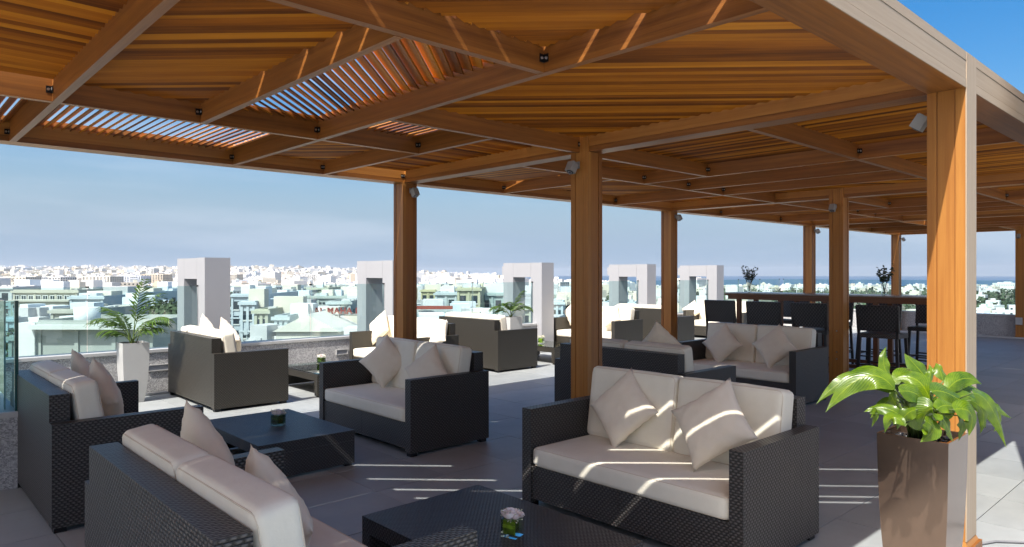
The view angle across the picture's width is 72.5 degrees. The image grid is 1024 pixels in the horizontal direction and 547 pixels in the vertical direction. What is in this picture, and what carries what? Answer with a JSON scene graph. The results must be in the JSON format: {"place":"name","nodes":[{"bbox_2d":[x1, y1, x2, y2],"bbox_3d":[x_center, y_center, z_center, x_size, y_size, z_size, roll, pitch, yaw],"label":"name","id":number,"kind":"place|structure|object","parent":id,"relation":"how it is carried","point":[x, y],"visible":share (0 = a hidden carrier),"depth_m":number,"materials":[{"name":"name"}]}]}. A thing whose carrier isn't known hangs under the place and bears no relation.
{"place":"outdoors","nodes":[
{"label":"outdoors","id":0,"kind":"place"},
{"bbox_2d":[0,269,1012,310],"bbox_3d":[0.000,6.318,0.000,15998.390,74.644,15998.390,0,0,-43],"label":"ground","id":1,"kind":"structure","parent":0,"point":[903,306],"depth_m":1233.69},
{"bbox_2d":[5,276,40,284],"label":"building","id":2,"kind":"structure","parent":1,"relation":"on","point":[24,278],"depth_m":900.00,"materials":[{"name":"paint"}]},
{"bbox_2d":[0,278,58,316],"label":"building","id":3,"kind":"structure","parent":1,"relation":"on","point":[6,287],"depth_m":141.28,"materials":[{"name":"paint"}]},
{"bbox_2d":[6,303,69,352],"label":"building","id":4,"kind":"structure","parent":1,"relation":"on","point":[32,312],"depth_m":93.98,"materials":[{"name":"paint"}]},
{"bbox_2d":[6,315,72,356],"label":"building","id":5,"kind":"structure","parent":1,"relation":"on","point":[10,339],"depth_m":69.86,"materials":[{"name":"paint"}]},
{"bbox_2d":[8,280,144,315],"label":"building","id":6,"kind":"structure","parent":1,"relation":"on","point":[58,292],"depth_m":118.00,"materials":[{"name":"paint"}]},
{"bbox_2d":[47,302,133,318],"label":"building","id":7,"kind":"structure","parent":1,"relation":"on","point":[55,313],"depth_m":92.18,"materials":[{"name":"paint"}]},
{"bbox_2d":[19,307,176,355],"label":"building","id":8,"kind":"structure","parent":1,"relation":"on","point":[54,336],"depth_m":62.00,"materials":[{"name":"paint"}]},
{"bbox_2d":[67,286,136,305],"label":"building","id":9,"kind":"structure","parent":1,"relation":"on","point":[110,295],"depth_m":115.12,"materials":[{"name":"paint"}]},
{"bbox_2d":[82,275,123,281],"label":"building","id":10,"kind":"structure","parent":1,"relation":"on","point":[111,278],"depth_m":850.00,"materials":[{"name":"paint"}]},
{"bbox_2d":[124,275,150,283],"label":"building","id":11,"kind":"structure","parent":1,"relation":"on","point":[128,278],"depth_m":1050.00,"materials":[{"name":"paint"}]},
{"bbox_2d":[118,293,173,313],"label":"building","id":12,"kind":"structure","parent":1,"relation":"on","point":[126,301],"depth_m":102.15,"materials":[{"name":"paint"}]},
{"bbox_2d":[122,282,176,301],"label":"building","id":13,"kind":"structure","parent":1,"relation":"on","point":[167,289],"depth_m":133.16,"materials":[{"name":"paint"}]},
{"bbox_2d":[141,274,171,282],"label":"building","id":14,"kind":"structure","parent":1,"relation":"on","point":[164,277],"depth_m":1100.00,"materials":[{"name":"paint"}]},
{"bbox_2d":[148,298,176,313],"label":"tree","id":15,"kind":"object","parent":1,"relation":"on","point":[170,307],"visible":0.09,"depth_m":88.75,"materials":[{"name":"green plant"}]},
{"bbox_2d":[238,289,273,340],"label":"building","id":16,"kind":"structure","parent":1,"relation":"on","point":[259,298],"depth_m":96.00,"materials":[{"name":"paint"}]},
{"bbox_2d":[241,323,283,341],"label":"building","id":17,"kind":"structure","parent":1,"relation":"on","point":[261,331],"depth_m":76.07,"materials":[{"name":"paint"}]},
{"bbox_2d":[230,285,297,335],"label":"building","id":18,"kind":"structure","parent":1,"relation":"on","point":[243,295],"depth_m":120.00,"materials":[{"name":"paint"}]},
{"bbox_2d":[251,296,306,324],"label":"building","id":19,"kind":"structure","parent":1,"relation":"on","point":[266,314],"depth_m":88.24,"materials":[{"name":"paint"}]},
{"bbox_2d":[271,303,317,325],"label":"building","id":20,"kind":"structure","parent":1,"relation":"on","point":[298,310],"depth_m":81.61,"materials":[{"name":"paint"}]},
{"bbox_2d":[282,284,317,292],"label":"building","id":21,"kind":"structure","parent":1,"relation":"on","point":[299,286],"depth_m":170.44,"materials":[{"name":"paint"}]},
{"bbox_2d":[273,310,356,338],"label":"building","id":22,"kind":"structure","parent":1,"relation":"on","point":[321,323],"depth_m":76.00,"materials":[{"name":"paint"}]},
{"bbox_2d":[315,308,356,317],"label":"roof sign","id":23,"kind":"object","parent":22,"relation":"on","point":[336,310],"visible":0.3,"depth_m":83.32,"materials":[{"name":"red"}]},
{"bbox_2d":[0,264,634,287],"bbox_3d":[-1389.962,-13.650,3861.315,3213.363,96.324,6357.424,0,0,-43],"label":"city","id":24,"kind":"object","parent":1,"relation":"on","point":[275,276],"visible":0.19,"depth_m":2306.47,"materials":[{"name":"paint"}]},
{"bbox_2d":[284,287,356,305],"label":"building","id":25,"kind":"structure","parent":1,"relation":"on","point":[324,296],"depth_m":143.09,"materials":[{"name":"paint"}]},
{"bbox_2d":[304,282,342,292],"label":"building","id":26,"kind":"structure","parent":1,"relation":"on","point":[320,286],"depth_m":189.29,"materials":[{"name":"paint"}]},
{"bbox_2d":[318,306,346,314],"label":"building","id":27,"kind":"structure","parent":1,"relation":"on","point":[324,308],"depth_m":109.56,"materials":[{"name":"paint"}]},
{"bbox_2d":[325,290,356,313],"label":"building","id":28,"kind":"structure","parent":1,"relation":"on","point":[350,301],"depth_m":113.97,"materials":[{"name":"paint"}]},
{"bbox_2d":[418,312,444,318],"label":"building","id":29,"kind":"structure","parent":1,"relation":"on","point":[434,315],"depth_m":84.87,"materials":[{"name":"paint"}]},
{"bbox_2d":[420,284,443,299],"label":"building","id":30,"kind":"structure","parent":1,"relation":"on","point":[428,291],"depth_m":170.11,"materials":[{"name":"paint"}]},
{"bbox_2d":[417,299,452,317],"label":"building","id":31,"kind":"structure","parent":1,"relation":"on","point":[432,302],"depth_m":93.28,"materials":[{"name":"paint"}]},
{"bbox_2d":[433,285,461,305],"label":"building","id":32,"kind":"structure","parent":1,"relation":"on","point":[447,294],"depth_m":128.01,"materials":[{"name":"paint"}]},
{"bbox_2d":[455,279,485,307],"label":"building","id":33,"kind":"structure","parent":1,"relation":"on","point":[474,291],"depth_m":118.03,"materials":[{"name":"paint"}]},
{"bbox_2d":[450,301,492,313],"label":"building","id":34,"kind":"structure","parent":1,"relation":"on","point":[459,306],"depth_m":100.15,"materials":[{"name":"paint"}]},
{"bbox_2d":[483,284,502,314],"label":"building","id":35,"kind":"structure","parent":1,"relation":"on","point":[494,295],"depth_m":125.02,"materials":[{"name":"paint"}]},
{"bbox_2d":[525,294,530,322],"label":"building","id":36,"kind":"structure","parent":1,"relation":"on","point":[527,311],"depth_m":99.95,"materials":[{"name":"paint"}]},
{"bbox_2d":[554,292,570,313],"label":"building","id":37,"kind":"structure","parent":1,"relation":"on","point":[561,301],"depth_m":109.00,"materials":[{"name":"paint"}]},
{"bbox_2d":[554,286,570,316],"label":"building","id":38,"kind":"structure","parent":1,"relation":"on","point":[563,289],"depth_m":116.38,"materials":[{"name":"paint"}]},
{"bbox_2d":[725,285,742,298],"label":"building","id":39,"kind":"structure","parent":1,"relation":"on","point":[732,288],"depth_m":863.76,"materials":[{"name":"paint"}]},
{"bbox_2d":[657,282,1014,313],"bbox_3d":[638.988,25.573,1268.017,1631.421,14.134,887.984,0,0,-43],"label":"seaside villas","id":40,"kind":"object","parent":1,"relation":"on","point":[764,286],"visible":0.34,"depth_m":1200.84,"materials":[{"name":"paint"}]},
{"bbox_2d":[677,284,1014,309],"bbox_3d":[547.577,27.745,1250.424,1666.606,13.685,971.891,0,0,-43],"label":"scrub and trees","id":41,"kind":"object","parent":1,"relation":"on","point":[998,296],"visible":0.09,"depth_m":977.80,"materials":[{"name":"green plant"}]},
{"bbox_2d":[996,282,1014,290],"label":"villa","id":42,"kind":"object","parent":1,"relation":"on","point":[1007,285],"visible":0.44,"depth_m":1285.19,"materials":[{"name":"paint"}]},
{"bbox_2d":[0,330,1023,546],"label":"floor","id":43,"kind":"structure","parent":0,"point":[378,475],"depth_m":5.91,"materials":[{"name":"grey tile"}]},
{"bbox_2d":[0,398,13,410],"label":"parapet wall","id":44,"kind":"structure","parent":43,"relation":"on","point":[9,406],"depth_m":5.54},
{"bbox_2d":[0,299,5,408],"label":"glass balustrade","id":45,"kind":"object","parent":44,"relation":"on","point":[3,353],"visible":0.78,"depth_m":5.53,"materials":[{"name":"teal"}]},
{"bbox_2d":[0,409,17,490],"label":"parapet wall","id":46,"kind":"structure","parent":43,"relation":"on","point":[8,449],"depth_m":5.31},
{"bbox_2d":[14,300,18,410],"bbox_3d":[-5.290,0.636,4.000,4.060,0.857,0.030,0,0,-43],"label":"glass balustrade","id":47,"kind":"object","parent":46,"relation":"on","point":[16,337],"visible":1,"depth_m":5.37,"materials":[{"name":"glass"}]},
{"bbox_2d":[10,360,203,533],"bbox_3d":[-3.122,1.169,5.314,0.923,0.941,1.700,0,0,-43],"label":"sofa","id":48,"kind":"object","parent":43,"relation":"on","point":[64,423],"visible":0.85,"depth_m":4.60,"materials":[{"name":"wicker"}]},
{"bbox_2d":[71,349,89,376],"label":"pillow","id":49,"kind":"object","parent":48,"relation":"on","point":[80,363],"visible":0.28,"depth_m":5.72,"materials":[{"name":"beige fabric"}]},
{"bbox_2d":[88,356,123,415],"bbox_3d":[-3.118,0.946,5.366,0.175,0.470,0.470,-21,-31,-41],"label":"pillow","id":50,"kind":"object","parent":48,"relation":"on","point":[110,392],"visible":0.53,"depth_m":5.23,"materials":[{"name":"beige fabric"}]},
{"bbox_2d":[83,279,175,401],"bbox_3d":[-4.819,0.852,8.906,1.075,1.577,0.743,0,0,27],"label":"potted palm","id":51,"kind":"object","parent":43,"relation":"on","point":[132,359],"visible":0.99,"depth_m":8.87,"materials":[{"name":"plant"}]},
{"bbox_2d":[177,257,229,330],"bbox_3d":[-4.716,1.205,10.626,0.365,2.870,1.300,0,0,-43],"label":"white portal","id":52,"kind":"object","parent":43,"relation":"on","point":[208,297],"visible":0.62,"depth_m":10.23,"materials":[{"name":"grey"}]},
{"bbox_2d":[168,325,287,411],"bbox_3d":[-3.746,1.170,9.166,0.924,0.941,1.700,0,0,-43],"label":"sofa","id":53,"kind":"object","parent":43,"relation":"on","point":[214,370],"visible":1,"depth_m":8.59,"materials":[{"name":"wicker"}]},
{"bbox_2d":[200,314,214,328],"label":"pillow","id":54,"kind":"object","parent":53,"relation":"on","point":[205,322],"visible":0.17,"depth_m":9.42,"materials":[{"name":"beige fabric"}]},
{"bbox_2d":[220,317,241,351],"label":"pillow","id":55,"kind":"object","parent":53,"relation":"on","point":[225,325],"visible":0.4,"depth_m":8.94,"materials":[{"name":"beige fabric"}]},
{"bbox_2d":[85,424,476,546],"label":"sofa","id":56,"kind":"object","parent":43,"relation":"on","point":[150,485],"visible":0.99,"depth_m":2.54,"materials":[{"name":"wicker"}]},
{"bbox_2d":[180,399,234,464],"bbox_3d":[-1.574,0.954,3.613,0.174,0.470,0.470,-24,61,-40],"label":"pillow","id":57,"kind":"object","parent":56,"relation":"on","point":[198,429],"visible":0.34,"depth_m":3.49,"materials":[{"name":"beige fabric"}]},
{"bbox_2d":[245,444,312,546],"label":"pillow","id":58,"kind":"object","parent":56,"relation":"on","point":[263,467],"visible":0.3,"depth_m":2.90,"materials":[{"name":"beige fabric"}]},
{"bbox_2d":[210,409,354,476],"bbox_3d":[-2.092,1.490,6.173,0.840,0.300,1.280,0,0,-43],"label":"coffee table","id":59,"kind":"object","parent":43,"relation":"on","point":[306,443],"visible":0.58,"depth_m":5.87,"materials":[{"name":"wicker"}]},
{"bbox_2d":[271,408,285,426],"bbox_3d":[-2.063,1.265,6.172,0.139,0.148,0.132,0,0,29],"label":"rose vase","id":60,"kind":"object","parent":59,"relation":"on","point":[278,417],"visible":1,"depth_m":6.15,"materials":[{"name":"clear glass"}]},
{"bbox_2d":[288,360,329,396],"bbox_3d":[-2.697,1.486,9.974,0.840,0.309,1.280,0,0,-43],"label":"coffee table","id":61,"kind":"object","parent":43,"relation":"on","point":[303,372],"visible":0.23,"depth_m":9.79,"materials":[{"name":"wicker"}]},
{"bbox_2d":[6,312,682,400],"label":"parapet wall","id":62,"kind":"structure","parent":43,"relation":"on","point":[305,349],"depth_m":9.83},
{"bbox_2d":[149,363,167,371],"bbox_3d":[-4.921,1.310,9.741,0.300,0.090,0.021,0,0,-43],"label":"wall light","id":63,"kind":"object","parent":62,"relation":"attached to","point":[158,367],"visible":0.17,"depth_m":9.74,"materials":[{"name":"grey metal"}]},
{"bbox_2d":[357,260,393,330],"bbox_3d":[-2.387,1.205,12.783,0.365,2.870,1.300,0,0,-43],"label":"white portal","id":64,"kind":"object","parent":62,"relation":"attached to","point":[372,276],"visible":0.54,"depth_m":12.87,"materials":[{"name":"grey"}]},
{"bbox_2d":[607,264,655,306],"bbox_3d":[3.016,1.205,17.789,0.365,2.870,1.300,0,0,-43],"label":"white portal","id":65,"kind":"object","parent":62,"relation":"on","point":[643,274],"visible":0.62,"depth_m":17.49,"materials":[{"name":"grey"}]},
{"bbox_2d":[678,265,723,311],"bbox_3d":[5.367,1.205,19.968,0.365,2.870,1.300,0,0,-43],"label":"white portal","id":66,"kind":"object","parent":62,"relation":"attached to","point":[713,274],"visible":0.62,"depth_m":19.76,"materials":[{"name":"grey"}]},
{"bbox_2d":[319,336,488,456],"bbox_3d":[-1.144,1.169,7.147,0.924,0.941,1.700,0,0,-43],"label":"sofa","id":67,"kind":"object","parent":43,"relation":"on","point":[413,417],"visible":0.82,"depth_m":6.72,"materials":[{"name":"wicker"}]},
{"bbox_2d":[359,334,401,387],"bbox_3d":[-1.357,0.944,7.468,0.423,0.423,0.157,46,-3,16],"label":"pillow","id":68,"kind":"object","parent":67,"relation":"on","point":[381,362],"visible":0.97,"depth_m":7.40,"materials":[{"name":"beige fabric"}]},
{"bbox_2d":[405,344,447,378],"bbox_3d":[-0.834,0.961,6.815,0.423,0.423,0.157,-38,-41,11],"label":"pillow","id":69,"kind":"object","parent":67,"relation":"on","point":[428,363],"visible":0.56,"depth_m":6.78,"materials":[{"name":"beige fabric"}]},
{"bbox_2d":[349,315,458,359],"bbox_3d":[-1.736,1.170,11.083,0.924,0.941,1.700,0,0,-43],"label":"sofa","id":70,"kind":"object","parent":43,"relation":"on","point":[361,346],"visible":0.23,"depth_m":11.16,"materials":[{"name":"wicker"}]},
{"bbox_2d":[370,311,388,344],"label":"pillow","id":71,"kind":"object","parent":70,"relation":"on","point":[379,326],"visible":0.95,"depth_m":11.54,"materials":[{"name":"beige fabric"}]},
{"bbox_2d":[427,320,446,342],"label":"pillow","id":72,"kind":"object","parent":70,"relation":"on","point":[436,333],"visible":0.82,"depth_m":10.38,"materials":[{"name":"beige fabric"}]},
{"bbox_2d":[439,312,536,372],"bbox_3d":[-0.471,1.170,12.459,0.924,0.940,1.700,0,0,-43],"label":"sofa","id":73,"kind":"object","parent":43,"relation":"on","point":[495,341],"visible":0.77,"depth_m":11.84,"materials":[{"name":"wicker"}]},
{"bbox_2d":[362,485,642,546],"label":"coffee table","id":74,"kind":"object","parent":43,"relation":"on","point":[478,508],"visible":0.76,"depth_m":3.77,"materials":[{"name":"black wicker"}]},
{"bbox_2d":[499,506,524,539],"bbox_3d":[0.004,1.268,3.572,0.124,0.143,0.124,0,0,-12],"label":"rose vase","id":75,"kind":"object","parent":74,"relation":"on","point":[511,523],"visible":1,"depth_m":3.55,"materials":[{"name":"clear glass"}]},
{"bbox_2d":[489,290,532,329],"bbox_3d":[-0.029,0.977,13.283,0.762,1.326,0.704,0,0,-43],"label":"potted palm","id":76,"kind":"object","parent":43,"relation":"on","point":[513,322],"visible":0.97,"depth_m":13.20,"materials":[{"name":"plant"}]},
{"bbox_2d":[0,0,1023,546],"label":"pergola","id":77,"kind":"object","parent":43,"relation":"on","point":[798,112],"visible":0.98,"depth_m":4.67,"materials":[{"name":"brown wood"}]},
{"bbox_2d":[565,160,579,174],"bbox_3d":[0.538,-0.944,6.228,0.127,0.118,0.072,0,0,-43],"label":"spot lamp","id":78,"kind":"object","parent":77,"relation":"attached to","point":[573,166],"visible":1,"depth_m":6.20,"materials":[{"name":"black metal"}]},
{"bbox_2d":[909,113,926,131],"bbox_3d":[2.536,-0.935,4.326,0.069,0.112,0.123,0,0,-43],"label":"spot lamp","id":79,"kind":"object","parent":77,"relation":"attached to","point":[918,123],"visible":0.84,"depth_m":4.31,"materials":[{"name":"white metal"}]},
{"bbox_2d":[502,263,553,340],"bbox_3d":[0.317,1.205,15.289,0.365,2.870,1.300,0,0,-43],"label":"white portal","id":80,"kind":"object","parent":43,"relation":"on","point":[541,275],"visible":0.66,"depth_m":14.89,"materials":[{"name":"grey"}]},
{"bbox_2d":[537,340,563,364],"bbox_3d":[0.635,1.486,13.293,0.840,0.309,1.280,0,0,-43],"label":"coffee table","id":81,"kind":"object","parent":43,"relation":"on","point":[553,347],"visible":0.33,"depth_m":12.74,"materials":[{"name":"black wicker"}]},
{"bbox_2d":[554,306,642,342],"bbox_3d":[1.796,1.170,14.805,0.923,0.941,1.700,0,0,-43],"label":"sofa","id":82,"kind":"object","parent":43,"relation":"on","point":[628,326],"visible":0.48,"depth_m":14.43,"materials":[{"name":"wicker"}]},
{"bbox_2d":[602,305,619,327],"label":"pillow","id":83,"kind":"object","parent":82,"relation":"on","point":[610,315],"visible":0.92,"depth_m":14.48,"materials":[{"name":"beige fabric"}]},
{"bbox_2d":[555,338,735,401],"bbox_3d":[1.392,1.170,7.506,0.924,0.941,1.700,0,0,-43],"label":"sofa","id":84,"kind":"object","parent":43,"relation":"on","point":[673,359],"visible":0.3,"depth_m":7.04,"materials":[{"name":"wicker"}]},
{"bbox_2d":[643,321,681,344],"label":"pillow","id":85,"kind":"object","parent":84,"relation":"on","point":[658,333],"visible":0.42,"depth_m":7.21,"materials":[{"name":"beige fabric"}]},
{"bbox_2d":[617,304,694,341],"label":"sofa","id":86,"kind":"object","parent":43,"relation":"on","point":[650,315],"visible":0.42,"depth_m":15.50,"materials":[{"name":"wicker"}]},
{"bbox_2d":[522,366,818,546],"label":"sofa","id":87,"kind":"object","parent":43,"relation":"on","point":[644,479],"visible":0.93,"depth_m":4.30,"materials":[{"name":"wicker"}]},
{"bbox_2d":[590,367,658,446],"bbox_3d":[0.787,0.961,4.977,0.161,0.432,0.432,31,21,-38],"label":"pillow","id":88,"kind":"object","parent":87,"relation":"on","point":[623,408],"visible":1,"depth_m":4.89,"materials":[{"name":"beige fabric"}]},
{"bbox_2d":[671,378,757,471],"bbox_3d":[1.237,0.928,4.316,0.446,0.446,0.167,-36,-50,22],"label":"pillow","id":89,"kind":"object","parent":87,"relation":"on","point":[713,423],"visible":0.99,"depth_m":4.24,"materials":[{"name":"beige fabric"}]},
{"bbox_2d":[683,300,759,335],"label":"sofa","id":90,"kind":"object","parent":43,"relation":"on","point":[700,324],"visible":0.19,"depth_m":17.84,"materials":[{"name":"wicker"}]},
{"bbox_2d":[681,300,700,315],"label":"pillow","id":91,"kind":"object","parent":90,"relation":"on","point":[693,306],"visible":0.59,"depth_m":18.43,"materials":[{"name":"beige fabric"}]},
{"bbox_2d":[704,300,744,337],"bbox_3d":[3.762,1.051,12.237,0.534,1.182,0.601,0,0,-43],"label":"bar stool","id":92,"kind":"object","parent":43,"relation":"on","point":[721,311],"visible":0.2,"depth_m":12.07,"materials":[{"name":"wicker"}]},
{"bbox_2d":[679,322,827,402],"bbox_3d":[3.195,1.169,9.394,0.924,0.941,1.700,0,0,-43],"label":"sofa","id":93,"kind":"object","parent":43,"relation":"on","point":[802,370],"visible":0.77,"depth_m":9.01,"materials":[{"name":"wicker"}]},
{"bbox_2d":[702,323,742,361],"bbox_3d":[2.897,0.972,9.646,0.167,0.446,0.446,29,25,-39],"label":"pillow","id":94,"kind":"object","parent":93,"relation":"on","point":[722,343],"visible":0.98,"depth_m":9.57,"materials":[{"name":"beige fabric"}]},
{"bbox_2d":[752,324,797,367],"bbox_3d":[3.386,0.942,9.028,0.447,0.446,0.166,-42,-47,22],"label":"pillow","id":95,"kind":"object","parent":93,"relation":"on","point":[774,346],"visible":0.99,"depth_m":8.96,"materials":[{"name":"beige fabric"}]},
{"bbox_2d":[746,301,791,326],"bbox_3d":[4.284,1.051,11.630,0.600,1.182,0.534,0,0,44],"label":"bar stool","id":96,"kind":"object","parent":43,"relation":"on","point":[763,313],"visible":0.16,"depth_m":11.46,"materials":[{"name":"wicker"}]},
{"bbox_2d":[783,301,809,323],"bbox_3d":[5.250,1.051,13.247,0.534,1.182,0.601,0,0,-43],"label":"bar stool","id":97,"kind":"object","parent":43,"relation":"on","point":[786,309],"depth_m":13.45,"materials":[{"name":"wicker"}]},
{"bbox_2d":[790,302,828,363],"bbox_3d":[4.822,1.051,11.093,0.534,1.182,0.601,0,0,-41],"label":"bar stool","id":98,"kind":"object","parent":43,"relation":"on","point":[811,315],"visible":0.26,"depth_m":10.91,"materials":[{"name":"wicker"}]},
{"bbox_2d":[724,292,926,374],"bbox_3d":[5.365,0.993,11.793,0.766,1.295,3.510,0,0,-43],"label":"bar table","id":99,"kind":"object","parent":43,"relation":"on","point":[875,299],"visible":0.31,"depth_m":11.49,"materials":[{"name":"wood"}]},
{"bbox_2d":[741,265,757,291],"bbox_3d":[4.404,0.090,12.907,0.314,0.509,0.265,0,0,5],"label":"leafy vase","id":100,"kind":"object","parent":99,"relation":"on","point":[749,277],"visible":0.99,"depth_m":12.91,"materials":[{"name":"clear glass"}]},
{"bbox_2d":[876,263,894,294],"bbox_3d":[5.975,0.092,11.191,0.264,0.506,0.334,0,0,-23],"label":"leafy vase","id":101,"kind":"object","parent":99,"relation":"on","point":[886,278],"visible":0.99,"depth_m":11.19,"materials":[{"name":"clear glass"}]},
{"bbox_2d":[821,302,853,363],"bbox_3d":[5.793,1.051,12.660,0.534,1.182,0.601,0,0,-43],"label":"bar stool","id":102,"kind":"object","parent":43,"relation":"on","point":[851,311],"visible":0.21,"depth_m":12.60,"materials":[{"name":"wicker"}]},
{"bbox_2d":[855,303,902,367],"bbox_3d":[6.337,1.051,12.073,0.534,1.182,0.601,0,0,-43],"label":"bar stool","id":103,"kind":"object","parent":43,"relation":"on","point":[900,348],"visible":0.23,"depth_m":12.03,"materials":[{"name":"wicker"}]},
{"bbox_2d":[855,305,908,388],"bbox_3d":[5.457,1.051,10.290,0.533,1.182,0.601,0,0,-45],"label":"bar stool","id":104,"kind":"object","parent":43,"relation":"on","point":[878,321],"visible":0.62,"depth_m":10.16,"materials":[{"name":"wicker"}]},
{"bbox_2d":[783,309,1014,335],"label":"parapet wall","id":105,"kind":"structure","parent":43,"relation":"on","point":[996,324],"depth_m":18.20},
{"bbox_2d":[785,324,1023,338],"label":"kerb","id":106,"kind":"structure","parent":43,"relation":"on","point":[977,335],"depth_m":17.97,"materials":[{"name":"white concrete"}]},
{"bbox_2d":[817,347,1010,546],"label":"leafy planter","id":107,"kind":"object","parent":43,"relation":"on","point":[922,457],"visible":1,"depth_m":3.25,"materials":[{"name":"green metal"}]},
{"bbox_2d":[907,304,926,361],"bbox_3d":[6.881,1.051,11.486,0.534,1.182,0.601,0,0,-43],"label":"bar stool","id":108,"kind":"object","parent":43,"relation":"on","point":[921,314],"visible":0.3,"depth_m":11.74,"materials":[{"name":"wicker"}]},
{"bbox_2d":[0,0,1023,275],"label":"sky","id":109,"kind":"structure","parent":0,"point":[58,207],"materials":[{"name":"blue"}]},
{"bbox_2d":[525,276,1014,286],"bbox_3d":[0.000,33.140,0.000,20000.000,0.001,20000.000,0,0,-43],"label":"sea","id":110,"kind":"structure","parent":0,"point":[874,280],"depth_m":3860.48,"materials":[{"name":"liquid"}]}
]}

